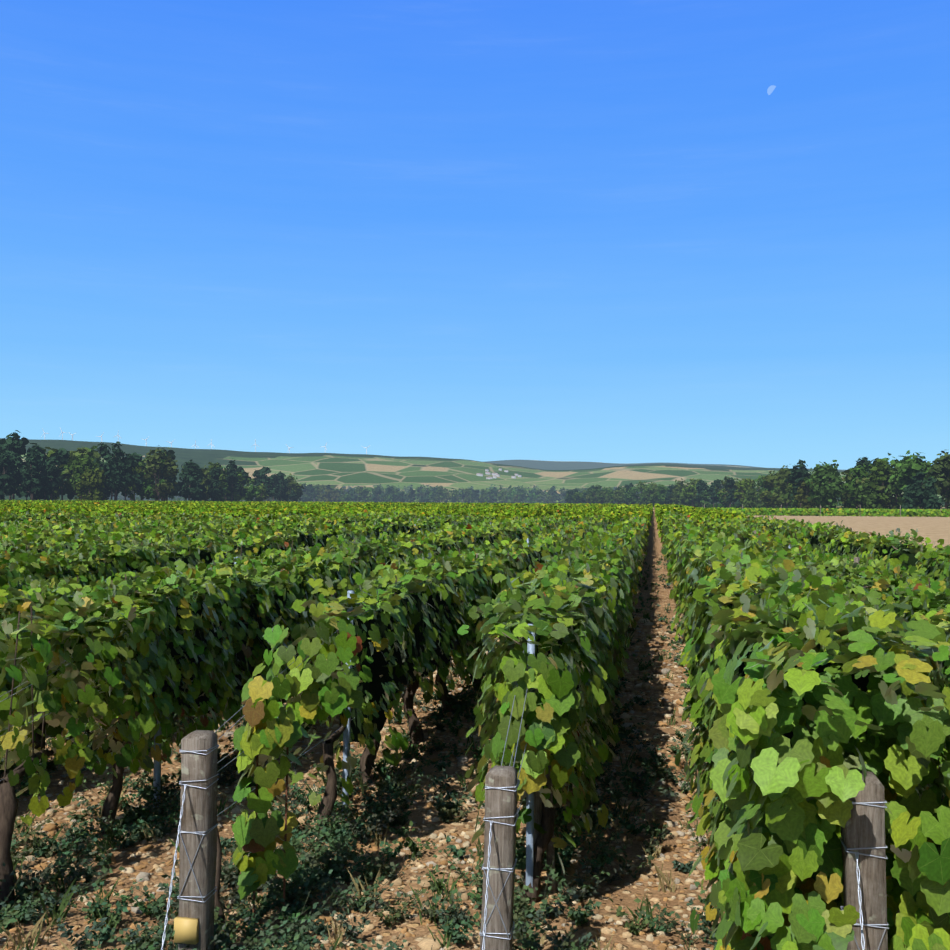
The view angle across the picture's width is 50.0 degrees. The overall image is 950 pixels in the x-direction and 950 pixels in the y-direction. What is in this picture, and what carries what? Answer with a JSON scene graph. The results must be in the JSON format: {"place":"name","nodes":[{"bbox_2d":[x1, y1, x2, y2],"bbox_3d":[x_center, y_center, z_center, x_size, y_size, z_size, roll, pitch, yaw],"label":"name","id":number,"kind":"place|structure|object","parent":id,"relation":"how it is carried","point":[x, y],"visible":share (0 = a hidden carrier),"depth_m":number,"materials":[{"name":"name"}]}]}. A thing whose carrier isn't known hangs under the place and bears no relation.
{"place":"outdoors","nodes":[
{"label":"outdoors","id":0,"kind":"place"},
{"bbox_2d":[0,438,949,949],"bbox_3d":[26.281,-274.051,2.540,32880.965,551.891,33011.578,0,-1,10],"label":"terrain","id":1,"kind":"structure","parent":0,"point":[356,470],"depth_m":6.35,"materials":[{"name":"brown soil"}]},
{"bbox_2d":[42,428,369,453],"bbox_3d":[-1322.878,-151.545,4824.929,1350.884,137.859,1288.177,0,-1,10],"label":"wind turbines","id":2,"kind":"object","parent":1,"relation":"on","point":[173,440],"visible":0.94,"depth_m":4747.13,"materials":[{"name":"white metal"}]},
{"bbox_2d":[253,747,288,926],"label":"metal stakes","id":3,"kind":"object","parent":1,"relation":"on","point":[286,799],"visible":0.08,"depth_m":4.19,"materials":[{"name":"grey metal"}]},
{"bbox_2d":[1,577,707,949],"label":"grass tufts","id":4,"kind":"object","parent":1,"relation":"on","point":[337,933],"visible":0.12,"depth_m":4.58,"materials":[{"name":"green plant"}]},
{"bbox_2d":[0,615,718,949],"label":"ground pebbles","id":5,"kind":"object","parent":1,"relation":"on","point":[425,943],"visible":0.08,"depth_m":5.36,"materials":[{"name":"stone"}]},
{"bbox_2d":[0,519,929,928],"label":"vine trunks","id":6,"kind":"object","parent":1,"relation":"on","point":[8,805],"depth_m":4.63,"materials":[{"name":"brown plant"}]},
{"bbox_2d":[153,522,789,886],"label":"metal stakes","id":7,"kind":"object","parent":1,"relation":"on","point":[529,804],"visible":0.02,"depth_m":5.56,"materials":[{"name":"grey metal"}]},
{"bbox_2d":[0,547,944,949],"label":"weed plants","id":8,"kind":"object","parent":1,"relation":"on","point":[340,829],"visible":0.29,"depth_m":4.72,"materials":[{"name":"green plant"}]},
{"bbox_2d":[0,503,949,949],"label":"vine hedge","id":9,"kind":"object","parent":1,"relation":"on","point":[374,687],"depth_m":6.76,"materials":[{"name":"green plant"}]},
{"bbox_2d":[0,499,750,542],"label":"vine leaves","id":10,"kind":"object","parent":9,"relation":"on","point":[426,509],"visible":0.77,"depth_m":51.07,"materials":[{"name":"green plant"}]},
{"bbox_2d":[0,509,949,637],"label":"vine leaves","id":11,"kind":"object","parent":9,"relation":"on","point":[179,531],"visible":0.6,"depth_m":15.72,"materials":[{"name":"green plant"}]},
{"bbox_2d":[477,469,521,478],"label":"village houses","id":12,"kind":"structure","parent":1,"relation":"on","point":[497,475],"depth_m":3033.99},
{"bbox_2d":[477,468,521,477],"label":"village roofs","id":13,"kind":"structure","parent":12,"relation":"on","point":[496,473],"depth_m":3021.14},
{"bbox_2d":[178,511,887,949],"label":"wooden posts","id":14,"kind":"object","parent":1,"relation":"on","point":[864,829],"visible":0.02,"depth_m":3.44,"materials":[{"name":"grey wood"}]},
{"bbox_2d":[174,916,198,944],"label":"trellis tags","id":15,"kind":"object","parent":14,"relation":"attached to","point":[186,929],"visible":1,"depth_m":3.68,"materials":[{"name":"yellow plastic"}]},
{"bbox_2d":[0,562,888,949],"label":"trellis wires","id":16,"kind":"object","parent":14,"relation":"attached to","point":[202,834],"visible":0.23,"depth_m":3.44,"materials":[{"name":"silver metal"}]},
{"bbox_2d":[704,504,900,516],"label":"vineyard posts","id":17,"kind":"object","parent":1,"relation":"on","point":[820,509],"visible":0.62,"depth_m":134.76,"materials":[{"name":"brown wood"}]},
{"bbox_2d":[700,507,949,516],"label":"distant vineyard","id":18,"kind":"object","parent":1,"relation":"on","point":[757,511],"visible":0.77,"depth_m":134.98,"materials":[{"name":"green plant"}]},
{"bbox_2d":[0,0,949,469],"label":"sky","id":19,"kind":"structure","parent":0,"point":[476,230],"materials":[{"name":"blue"}]},
{"bbox_2d":[767,85,775,94],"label":"moon","id":20,"kind":"object","parent":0,"point":[770,89],"visible":1,"depth_m":18053.45,"materials":[{"name":"white"}]}
]}

